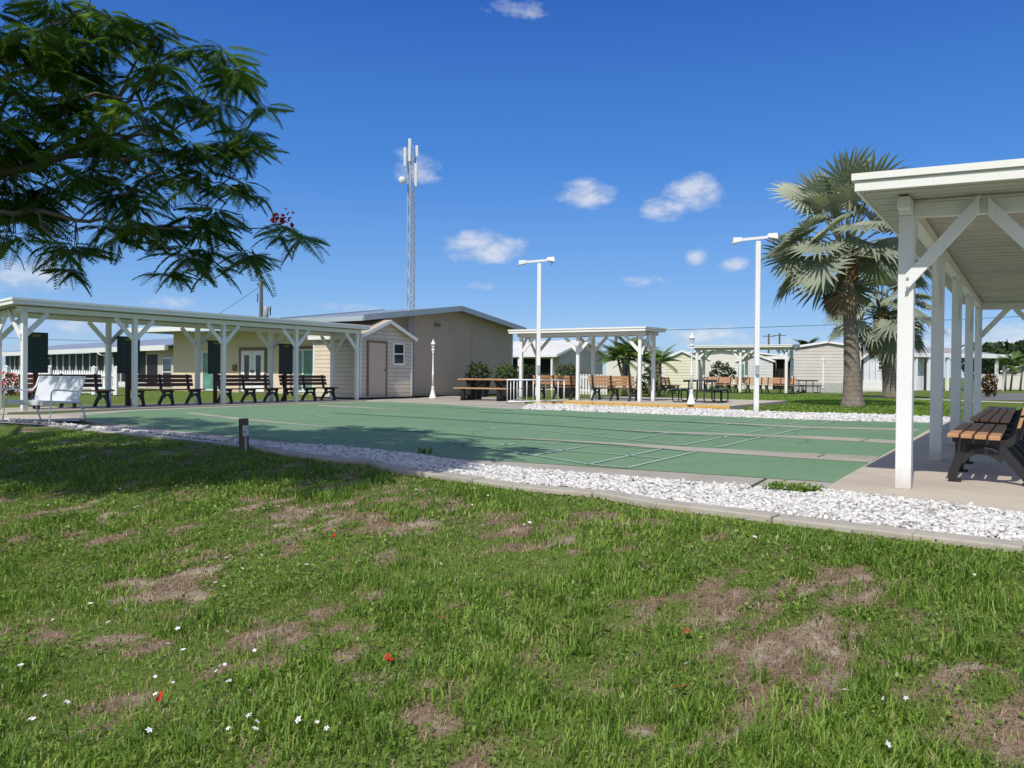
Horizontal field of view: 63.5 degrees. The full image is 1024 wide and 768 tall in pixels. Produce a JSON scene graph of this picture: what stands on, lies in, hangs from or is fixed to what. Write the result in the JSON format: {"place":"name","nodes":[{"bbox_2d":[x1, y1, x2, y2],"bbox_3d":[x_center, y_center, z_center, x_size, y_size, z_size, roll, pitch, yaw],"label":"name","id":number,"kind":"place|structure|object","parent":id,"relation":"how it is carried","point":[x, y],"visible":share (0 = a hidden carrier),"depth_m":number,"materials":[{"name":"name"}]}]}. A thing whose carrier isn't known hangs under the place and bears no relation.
{"place":"outdoors","nodes":[
{"label":"outdoors","id":0,"kind":"place"},
{"bbox_2d":[2,338,172,388],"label":"porch house","id":1,"kind":"structure","parent":0,"point":[156,356],"depth_m":53.20,"materials":[{"name":"grey metal"}]},
{"bbox_2d":[147,354,157,382],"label":"door","id":2,"kind":"structure","parent":1,"relation":"in","point":[152,360],"depth_m":46.90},
{"bbox_2d":[162,358,171,382],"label":"window","id":3,"kind":"structure","parent":1,"relation":"in","point":[166,362],"depth_m":45.44,"materials":[{"name":"grey glass"}]},
{"bbox_2d":[51,401,928,488],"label":"court slab","id":4,"kind":"structure","parent":0,"point":[711,478],"depth_m":8.75,"materials":[{"name":"concrete"}]},
{"bbox_2d":[80,402,929,481],"bbox_3d":[-0.980,0.765,17.753,18.307,0.001,12.649,1,1,36],"label":"court paint","id":5,"kind":"object","parent":4,"relation":"on","point":[729,464],"visible":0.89,"depth_m":13.83,"materials":[{"name":"green paint"}]},
{"bbox_2d":[79,405,917,461],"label":"court strips","id":6,"kind":"object","parent":5,"relation":"on","point":[856,458],"visible":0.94,"depth_m":12.36,"materials":[{"name":"concrete"}]},
{"bbox_2d":[336,405,763,450],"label":"mildew seams","id":7,"kind":"object","parent":5,"relation":"on","point":[539,424],"visible":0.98,"depth_m":14.95,"materials":[{"name":"green paint"}]},
{"bbox_2d":[287,409,834,467],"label":"court lines","id":8,"kind":"object","parent":5,"relation":"on","point":[612,446],"visible":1,"depth_m":11.77,"materials":[{"name":"white paint"}]},
{"bbox_2d":[0,375,1023,767],"bbox_3d":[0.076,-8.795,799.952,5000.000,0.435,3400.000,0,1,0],"label":"ground","id":9,"kind":"structure","parent":0,"point":[436,727],"depth_m":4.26,"materials":[{"name":"green plant"}]},
{"bbox_2d":[2,371,19,395],"bbox_3d":[-19.677,0.000,32.511,1.036,1.041,0.983,1,1,33],"label":"shrub","id":10,"kind":"object","parent":9,"relation":"on","point":[15,379],"visible":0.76,"depth_m":32.41,"materials":[{"name":"pink plant"}]},
{"bbox_2d":[0,414,79,420],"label":"concrete apron","id":11,"kind":"object","parent":9,"relation":"on","point":[44,417],"visible":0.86,"depth_m":17.03,"materials":[{"name":"beige concrete"}]},
{"bbox_2d":[1,376,87,423],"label":"garden loveseat","id":12,"kind":"object","parent":11,"relation":"on","point":[50,390],"visible":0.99,"depth_m":15.94,"materials":[{"name":"white metal"}]},
{"bbox_2d":[2,365,117,394],"bbox_3d":[-19.667,-0.193,34.410,7.836,1.180,0.211,1,1,15],"label":"picket fence","id":13,"kind":"object","parent":9,"relation":"on","point":[6,369],"visible":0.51,"depth_m":33.86,"materials":[{"name":"white paint"}]},
{"bbox_2d":[0,0,330,297],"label":"flame tree","id":14,"kind":"object","parent":9,"relation":"on","point":[47,56],"visible":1,"depth_m":9.35,"materials":[{"name":"green plant"}]},
{"bbox_2d":[0,399,367,413],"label":"shelter pad","id":15,"kind":"object","parent":9,"relation":"on","point":[104,407],"visible":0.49,"depth_m":23.04,"materials":[{"name":"concrete"}]},
{"bbox_2d":[28,332,47,408],"bbox_3d":[-11.967,-0.337,20.794,0.112,1.920,0.580,1,1,32],"label":"scoreboard","id":16,"kind":"object","parent":15,"relation":"on","point":[37,352],"visible":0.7,"depth_m":20.78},
{"bbox_2d":[18,374,114,409],"bbox_3d":[-11.433,0.186,21.295,0.727,0.899,2.150,1,1,32],"label":"bench","id":17,"kind":"object","parent":15,"relation":"on","point":[95,382],"visible":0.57,"depth_m":21.90,"materials":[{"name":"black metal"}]},
{"bbox_2d":[116,336,139,405],"bbox_3d":[-10.632,-0.352,22.919,0.112,1.920,0.667,1,1,32],"label":"scoreboard","id":18,"kind":"object","parent":15,"relation":"on","point":[123,354],"visible":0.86,"depth_m":22.84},
{"bbox_2d":[130,374,204,405],"bbox_3d":[-9.917,0.169,23.708,0.727,0.899,2.150,1,1,32],"label":"bench","id":19,"kind":"object","parent":15,"relation":"on","point":[187,380],"visible":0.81,"depth_m":23.81,"materials":[{"name":"brown wood"}]},
{"bbox_2d":[0,297,370,410],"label":"shelter","id":20,"kind":"object","parent":15,"relation":"on","point":[22,310],"visible":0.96,"depth_m":22.86,"materials":[{"name":"white paint"}]},
{"bbox_2d":[207,340,220,402],"bbox_3d":[-9.089,-0.370,25.375,0.112,1.920,0.580,1,1,32],"label":"scoreboard","id":21,"kind":"object","parent":15,"relation":"on","point":[214,352],"visible":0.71,"depth_m":25.31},
{"bbox_2d":[217,374,281,403],"bbox_3d":[-8.348,0.151,26.206,0.727,0.899,2.150,1,1,32],"label":"bench","id":22,"kind":"object","parent":15,"relation":"on","point":[242,382],"visible":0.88,"depth_m":26.29,"materials":[{"name":"brown wood"}]},
{"bbox_2d":[278,343,292,400],"bbox_3d":[-7.600,-0.387,27.746,0.112,1.920,0.580,1,1,32],"label":"scoreboard","id":23,"kind":"object","parent":15,"relation":"on","point":[285,359],"visible":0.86,"depth_m":27.71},
{"bbox_2d":[278,375,337,400],"bbox_3d":[-6.976,0.135,28.391,0.727,0.899,2.150,1,1,32],"label":"bench","id":24,"kind":"object","parent":15,"relation":"on","point":[321,381],"visible":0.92,"depth_m":28.48,"materials":[{"name":"brown wood"}]},
{"bbox_2d":[239,418,248,449],"bbox_3d":[-3.528,0.725,10.932,0.155,0.535,0.134,0,2,14],"label":"outlet post","id":25,"kind":"object","parent":9,"relation":"on","point":[243,433],"visible":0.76,"depth_m":10.91,"materials":[{"name":"brown wood"}]},
{"bbox_2d":[257,274,270,316],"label":"utility pole","id":26,"kind":"object","parent":9,"relation":"on","point":[264,311],"visible":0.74,"depth_m":75.78,"materials":[{"name":"grey wood"}]},
{"bbox_2d":[5,286,259,340],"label":"power line","id":27,"kind":"object","parent":26,"relation":"attached to","point":[94,340],"visible":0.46,"depth_m":71.80,"materials":[{"name":"black metal"}]},
{"bbox_2d":[127,327,447,396],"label":"clubhouse","id":28,"kind":"structure","parent":9,"relation":"on","point":[246,352],"depth_m":40.09,"materials":[{"name":"beige paint"}]},
{"bbox_2d":[202,351,219,390],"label":"window","id":29,"kind":"structure","parent":28,"relation":"in","point":[207,379],"depth_m":41.47,"materials":[{"name":"teal glass"}]},
{"bbox_2d":[241,351,263,391],"bbox_3d":[-12.419,-0.616,39.637,1.633,1.960,0.110,1,1,32],"label":"french door","id":30,"kind":"structure","parent":28,"relation":"in","point":[252,362],"depth_m":39.58,"materials":[{"name":"white paint"}]},
{"bbox_2d":[292,349,302,391],"bbox_3d":[-9.839,-0.613,38.040,0.678,1.960,0.070,1,1,32],"label":"window","id":31,"kind":"structure","parent":28,"relation":"in","point":[300,350],"depth_m":37.95,"materials":[{"name":"teal glass"}]},
{"bbox_2d":[302,349,312,391],"bbox_3d":[-9.282,-0.604,37.693,0.678,1.960,0.070,1,1,32],"label":"window","id":32,"kind":"structure","parent":28,"relation":"in","point":[307,369],"depth_m":37.68,"materials":[{"name":"teal glass"}]},
{"bbox_2d":[307,320,417,399],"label":"shed","id":33,"kind":"structure","parent":9,"relation":"on","point":[385,358],"depth_m":30.80,"materials":[{"name":"beige wood"}]},
{"bbox_2d":[366,340,387,395],"bbox_3d":[-4.968,-0.578,30.607,0.123,2.040,1.100,1,1,32],"label":"door","id":34,"kind":"structure","parent":33,"relation":"in","point":[377,351],"depth_m":30.60,"materials":[{"name":"beige paint"}]},
{"bbox_2d":[393,343,404,364],"bbox_3d":[-4.329,-1.145,31.661,0.070,0.840,0.670,1,1,32],"label":"window","id":35,"kind":"structure","parent":33,"relation":"in","point":[398,348],"depth_m":31.66,"materials":[{"name":"white paint"}]},
{"bbox_2d":[399,139,417,397],"bbox_3d":[-4.139,-4.545,32.908,0.760,10.250,0.515,0,1,0],"label":"lattice mast","id":36,"kind":"object","parent":9,"relation":"on","point":[402,179],"visible":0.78,"depth_m":32.94,"materials":[{"name":"metal"}]},
{"bbox_2d":[368,396,525,408],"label":"front walk","id":37,"kind":"structure","parent":9,"relation":"on","point":[489,402],"depth_m":28.18,"materials":[{"name":"concrete"}]},
{"bbox_2d":[283,306,526,395],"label":"hall","id":38,"kind":"structure","parent":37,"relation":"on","point":[463,337],"depth_m":35.73,"materials":[{"name":"beige paint"}]},
{"bbox_2d":[429,339,436,398],"bbox_3d":[-2.979,-0.563,31.235,0.290,2.250,0.290,0,1,0],"label":"lamp post","id":39,"kind":"object","parent":37,"relation":"on","point":[432,394],"visible":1,"depth_m":31.20,"materials":[{"name":"white metal"}]},
{"bbox_2d":[465,361,495,396],"bbox_3d":[-1.342,-0.212,34.482,1.354,1.494,1.179,0,1,0],"label":"planter","id":40,"kind":"object","parent":37,"relation":"on","point":[485,383],"visible":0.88,"depth_m":34.23,"materials":[{"name":"green plant"}]},
{"bbox_2d":[453,378,523,400],"bbox_3d":[-0.839,0.202,30.049,2.200,0.785,1.520,1,1,25],"label":"picnic table","id":41,"kind":"object","parent":37,"relation":"on","point":[501,391],"visible":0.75,"depth_m":29.85,"materials":[{"name":"beige wood"}]},
{"bbox_2d":[494,363,518,392],"bbox_3d":[-0.185,-0.162,34.457,1.167,1.415,1.193,0,1,0],"label":"planter","id":42,"kind":"object","parent":37,"relation":"on","point":[508,376],"visible":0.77,"depth_m":34.25,"materials":[{"name":"green plant"}]},
{"bbox_2d":[507,379,564,403],"bbox_3d":[0.312,0.227,27.870,1.992,0.792,2.230,1,1,41],"label":"railing","id":43,"kind":"object","parent":37,"relation":"on","point":[526,401],"visible":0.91,"depth_m":27.44,"materials":[{"name":"white metal"}]},
{"bbox_2d":[0,417,1023,540],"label":"white gravel","id":44,"kind":"structure","parent":9,"relation":"on","point":[970,518],"depth_m":6.84,"materials":[{"name":"white gravel"}]},
{"bbox_2d":[418,447,824,491],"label":"gravel weeds","id":45,"kind":"object","parent":44,"relation":"on","point":[799,486],"visible":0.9,"depth_m":7.15,"materials":[{"name":"green plant"}]},
{"bbox_2d":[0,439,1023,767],"bbox_3d":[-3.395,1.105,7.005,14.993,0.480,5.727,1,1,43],"label":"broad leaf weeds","id":46,"kind":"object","parent":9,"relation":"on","point":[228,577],"visible":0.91,"depth_m":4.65,"materials":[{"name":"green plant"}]},
{"bbox_2d":[0,456,1023,767],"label":"dry thatch","id":47,"kind":"object","parent":9,"relation":"on","point":[996,712],"visible":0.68,"depth_m":4.24,"materials":[{"name":"beige plant"}]},
{"bbox_2d":[517,364,543,396],"bbox_3d":[0.759,-0.167,36.000,1.214,1.402,1.240,0,1,0],"label":"planter","id":48,"kind":"object","parent":9,"relation":"on","point":[529,369],"visible":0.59,"depth_m":35.62,"materials":[{"name":"green plant"}]},
{"bbox_2d":[48,426,1023,552],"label":"kerb","id":49,"kind":"structure","parent":9,"relation":"on","point":[881,530],"depth_m":6.27,"materials":[{"name":"concrete"}]},
{"bbox_2d":[519,257,554,403],"bbox_3d":[0.786,-1.726,27.053,1.165,4.826,0.277,0,1,0],"label":"light pole","id":50,"kind":"object","parent":9,"relation":"on","point":[548,259],"visible":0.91,"depth_m":26.99,"materials":[{"name":"white metal"}]},
{"bbox_2d":[554,363,575,396],"bbox_3d":[2.389,-0.197,36.029,1.300,1.491,1.251,0,1,0],"label":"planter","id":51,"kind":"object","parent":9,"relation":"on","point":[568,391],"visible":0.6,"depth_m":35.70,"materials":[{"name":"green plant"}]},
{"bbox_2d":[580,374,606,394],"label":"picket fence","id":52,"kind":"object","parent":9,"relation":"on","point":[588,390],"visible":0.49,"depth_m":40.99,"materials":[{"name":"white paint"}]},
{"bbox_2d":[595,336,668,396],"bbox_3d":[5.441,-0.929,38.294,3.498,3.082,2.890,0,1,0],"label":"feather palm","id":53,"kind":"object","parent":9,"relation":"on","point":[621,351],"visible":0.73,"depth_m":38.00,"materials":[{"name":"green plant"}]},
{"bbox_2d":[606,349,661,387],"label":"mobile home","id":54,"kind":"object","parent":9,"relation":"on","point":[610,370],"visible":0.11,"depth_m":65.77,"materials":[{"name":"white paint"}]},
{"bbox_2d":[622,362,629,375],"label":"window","id":55,"kind":"structure","parent":54,"relation":"in","point":[623,364],"depth_m":65.76,"materials":[{"name":"grey glass"}]},
{"bbox_2d":[635,371,666,393],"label":"shrub","id":56,"kind":"object","parent":9,"relation":"on","point":[645,385],"visible":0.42,"depth_m":43.79,"materials":[{"name":"green plant"}]},
{"bbox_2d":[642,364,663,396],"bbox_3d":[6.399,-0.157,38.003,1.089,1.531,1.567,0,1,0],"label":"feather palm","id":57,"kind":"object","parent":9,"relation":"on","point":[649,378],"visible":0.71,"depth_m":37.94,"materials":[{"name":"green plant"}]},
{"bbox_2d":[643,343,681,395],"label":"feather palm","id":58,"kind":"object","parent":9,"relation":"on","point":[663,358],"visible":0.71,"depth_m":40.93,"materials":[{"name":"green plant"}]},
{"bbox_2d":[661,377,680,392],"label":"bench","id":59,"kind":"object","parent":9,"relation":"on","point":[670,386],"visible":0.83,"depth_m":46.02,"materials":[{"name":"wood"}]},
{"bbox_2d":[665,350,700,389],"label":"garden shed","id":60,"kind":"structure","parent":9,"relation":"on","point":[683,367],"depth_m":56.76,"materials":[{"name":"beige wood"}]},
{"bbox_2d":[699,355,710,389],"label":"garden shed","id":61,"kind":"structure","parent":9,"relation":"on","point":[708,359],"depth_m":59.84,"materials":[{"name":"white paint"}]},
{"bbox_2d":[703,377,732,391],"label":"bench","id":62,"kind":"object","parent":9,"relation":"on","point":[724,380],"visible":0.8,"depth_m":49.51,"materials":[{"name":"brown wood"}]},
{"bbox_2d":[709,360,736,387],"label":"shrub","id":63,"kind":"object","parent":9,"relation":"on","point":[725,369],"visible":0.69,"depth_m":69.68,"materials":[{"name":"green plant"}]},
{"bbox_2d":[521,403,949,422],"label":"white gravel","id":64,"kind":"structure","parent":9,"relation":"on","point":[856,416],"depth_m":21.47,"materials":[{"name":"white gravel"}]},
{"bbox_2d":[732,233,777,411],"bbox_3d":[6.489,-1.615,22.215,1.165,4.826,0.277,1,1,6],"label":"light pole","id":65,"kind":"object","parent":64,"relation":"on","point":[771,236],"visible":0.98,"depth_m":22.15,"materials":[{"name":"white metal"}]},
{"bbox_2d":[688,344,800,392],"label":"shelter","id":66,"kind":"object","parent":9,"relation":"on","point":[747,349],"visible":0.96,"depth_m":47.83,"materials":[{"name":"white paint"}]},
{"bbox_2d":[732,377,764,392],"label":"bench","id":67,"kind":"object","parent":9,"relation":"on","point":[749,380],"visible":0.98,"depth_m":48.59,"materials":[{"name":"brown wood"}]},
{"bbox_2d":[735,354,774,389],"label":"garden shed","id":68,"kind":"structure","parent":9,"relation":"on","point":[765,367],"depth_m":62.48,"materials":[{"name":"grey"}]},
{"bbox_2d":[737,363,744,376],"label":"window","id":69,"kind":"structure","parent":68,"relation":"in","point":[743,364],"depth_m":62.85,"materials":[{"name":"teal glass"}]},
{"bbox_2d":[762,334,774,353],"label":"utility pole","id":70,"kind":"object","parent":9,"relation":"on","point":[768,336],"visible":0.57,"depth_m":119.82,"materials":[{"name":"grey wood"}]},
{"bbox_2d":[766,356,794,388],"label":"carport","id":71,"kind":"object","parent":9,"relation":"on","point":[779,368],"visible":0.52,"depth_m":63.99,"materials":[{"name":"white metal"}]},
{"bbox_2d":[765,377,796,392],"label":"bench","id":72,"kind":"object","parent":9,"relation":"on","point":[792,381],"visible":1,"depth_m":47.59,"materials":[{"name":"brown wood"}]},
{"bbox_2d":[794,337,818,344],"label":"feather palm","id":73,"kind":"object","parent":9,"relation":"on","point":[802,342],"visible":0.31,"depth_m":111.70,"materials":[{"name":"green plant"}]},
{"bbox_2d":[796,380,823,392],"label":"picnic table","id":74,"kind":"object","parent":9,"relation":"on","point":[805,386],"visible":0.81,"depth_m":50.31,"materials":[{"name":"black metal"}]},
{"bbox_2d":[794,341,865,392],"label":"mobile home","id":75,"kind":"object","parent":9,"relation":"on","point":[822,363],"visible":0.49,"depth_m":51.91,"materials":[{"name":"grey"}]},
{"bbox_2d":[761,144,931,406],"bbox_3d":[11.402,-3.568,27.997,6.315,8.758,5.743,0,1,0],"label":"fan palm","id":76,"kind":"object","parent":9,"relation":"on","point":[835,194],"visible":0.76,"depth_m":27.62,"materials":[{"name":"green plant"}]},
{"bbox_2d":[734,394,963,416],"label":"turf","id":77,"kind":"structure","parent":9,"relation":"on","point":[798,401],"depth_m":28.99,"materials":[{"name":"green plant"}]},
{"bbox_2d":[861,347,895,391],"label":"mobile home","id":78,"kind":"object","parent":9,"relation":"on","point":[871,374],"visible":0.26,"depth_m":57.91,"materials":[{"name":"white metal"}]},
{"bbox_2d":[822,260,949,398],"bbox_3d":[17.747,-2.967,39.686,5.726,7.388,5.639,0,1,0],"label":"fan palm","id":79,"kind":"object","parent":9,"relation":"on","point":[883,346],"visible":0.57,"depth_m":38.95,"materials":[{"name":"green plant"}]},
{"bbox_2d":[981,372,998,396],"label":"croton bush","id":80,"kind":"object","parent":9,"relation":"on","point":[990,378],"visible":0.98,"depth_m":43.88,"materials":[{"name":"brown plant"}]},
{"bbox_2d":[961,338,1023,372],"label":"tree","id":81,"kind":"object","parent":9,"relation":"on","point":[1002,345],"visible":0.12,"depth_m":128.30,"materials":[{"name":"green plant"}]},
{"bbox_2d":[984,350,1023,390],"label":"feather palm","id":82,"kind":"object","parent":9,"relation":"on","point":[1015,359],"visible":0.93,"depth_m":65.94,"materials":[{"name":"green plant"}]},
{"bbox_2d":[1008,340,1023,356],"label":"tree","id":83,"kind":"object","parent":9,"relation":"on","point":[1020,345],"visible":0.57,"depth_m":122.02,"materials":[{"name":"green plant"}]},
{"bbox_2d":[0,0,1023,377],"label":"sky","id":84,"kind":"structure","parent":0,"point":[627,144],"materials":[{"name":"blue"}]},
{"bbox_2d":[513,340,609,389],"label":"building","id":85,"kind":"structure","parent":0,"point":[554,355],"depth_m":54.31,"materials":[{"name":"grey paint"}]},
{"bbox_2d":[543,397,787,408],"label":"patio","id":86,"kind":"structure","parent":0,"point":[735,403],"depth_m":29.10,"materials":[{"name":"concrete"}]},
{"bbox_2d":[533,375,582,399],"bbox_3d":[1.659,0.118,30.453,1.750,0.899,0.727,1,1,32],"label":"bench","id":87,"kind":"object","parent":86,"relation":"on","point":[571,382],"visible":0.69,"depth_m":30.23,"materials":[{"name":"brown wood"}]},
{"bbox_2d":[508,326,666,401],"bbox_3d":[2.647,-0.718,29.964,5.470,2.573,1.871,1,1,32],"label":"shelter","id":88,"kind":"object","parent":86,"relation":"on","point":[651,333],"visible":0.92,"depth_m":29.38,"materials":[{"name":"white paint"}]},
{"bbox_2d":[588,375,637,400],"bbox_3d":[3.607,0.151,29.230,1.750,0.899,0.727,1,1,32],"label":"bench","id":89,"kind":"object","parent":86,"relation":"on","point":[593,379],"visible":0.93,"depth_m":29.07,"materials":[{"name":"brown wood"}]},
{"bbox_2d":[533,400,730,408],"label":"yellow kerb","id":90,"kind":"structure","parent":86,"relation":"on","point":[651,405],"depth_m":26.50,"materials":[{"name":"paint"}]},
{"bbox_2d":[687,333,695,404],"bbox_3d":[5.572,-0.478,25.688,0.290,2.250,0.290,0,1,0],"label":"lamp post","id":91,"kind":"object","parent":86,"relation":"on","point":[691,401],"visible":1,"depth_m":25.65,"materials":[{"name":"white metal"}]},
{"bbox_2d":[669,380,730,402],"bbox_3d":[6.457,0.239,28.362,1.720,0.765,1.840,1,1,25],"label":"picnic table","id":92,"kind":"object","parent":86,"relation":"on","point":[712,390],"visible":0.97,"depth_m":28.04,"materials":[{"name":"black metal"}]},
{"bbox_2d":[826,421,1023,513],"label":"shelter pavement","id":93,"kind":"structure","parent":0,"point":[987,482],"depth_m":7.91,"materials":[{"name":"concrete"}]},
{"bbox_2d":[851,158,1023,488],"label":"shelter","id":94,"kind":"object","parent":93,"relation":"on","point":[957,230],"visible":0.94,"depth_m":7.33,"materials":[{"name":"white paint"}]},
{"bbox_2d":[947,404,1023,485],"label":"bench","id":95,"kind":"object","parent":93,"relation":"on","point":[975,438],"visible":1,"depth_m":7.81,"materials":[{"name":"brown wood"}]},
{"bbox_2d":[970,412,1023,449],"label":"bench","id":96,"kind":"object","parent":93,"relation":"on","point":[1009,421],"visible":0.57,"depth_m":10.73,"materials":[{"name":"brown wood"}]},
{"bbox_2d":[982,406,1021,416],"bbox_3d":[8.458,0.450,14.055,0.727,0.899,2.250,1,1,32],"label":"bench","id":97,"kind":"object","parent":93,"relation":"on","point":[1004,410],"visible":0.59,"depth_m":13.62,"materials":[{"name":"brown wood"}]},
{"bbox_2d":[863,346,1010,390],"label":"carport house","id":98,"kind":"structure","parent":0,"point":[922,367],"depth_m":64.80,"materials":[{"name":"grey"}]},
{"bbox_2d":[924,363,926,388],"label":"door","id":99,"kind":"structure","parent":98,"relation":"in","point":[925,364],"depth_m":67.61,"materials":[{"name":"grey"}]},
{"bbox_2d":[872,397,1023,402],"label":"path","id":100,"kind":"structure","parent":0,"point":[963,400],"depth_m":35.71,"materials":[{"name":"beige concrete"}]},
{"bbox_2d":[973,393,1023,399],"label":"road","id":101,"kind":"structure","parent":0,"point":[1009,396],"depth_m":45.23,"materials":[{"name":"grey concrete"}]},
{"bbox_2d":[981,374,1023,389],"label":"garden wall","id":102,"kind":"structure","parent":0,"point":[1016,382],"depth_m":72.00,"materials":[{"name":"white paint"}]},
{"bbox_2d":[1000,365,1023,389],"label":"mobile home","id":103,"kind":"object","parent":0,"point":[1020,369],"visible":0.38,"depth_m":73.43,"materials":[{"name":"grey paint"}]},
{"label":"far road","id":104,"kind":"structure","parent":0,"visible":0},
{"bbox_2d":[662,350,784,385],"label":"mobile home","id":105,"kind":"object","parent":104,"relation":"on","point":[725,356],"visible":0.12,"depth_m":82.24,"materials":[{"name":"white paint"}]},
{"bbox_2d":[950,343,1010,379],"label":"tree","id":106,"kind":"object","parent":104,"relation":"on","point":[987,360],"visible":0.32,"depth_m":82.89,"materials":[{"name":"green plant"}]},
{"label":"utility pole","id":107,"kind":"object","parent":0,"visible":0},
{"bbox_2d":[676,316,1018,329],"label":"power line","id":108,"kind":"object","parent":107,"relation":"attached to","point":[777,326],"visible":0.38,"depth_m":73.43,"materials":[{"name":"black metal"}]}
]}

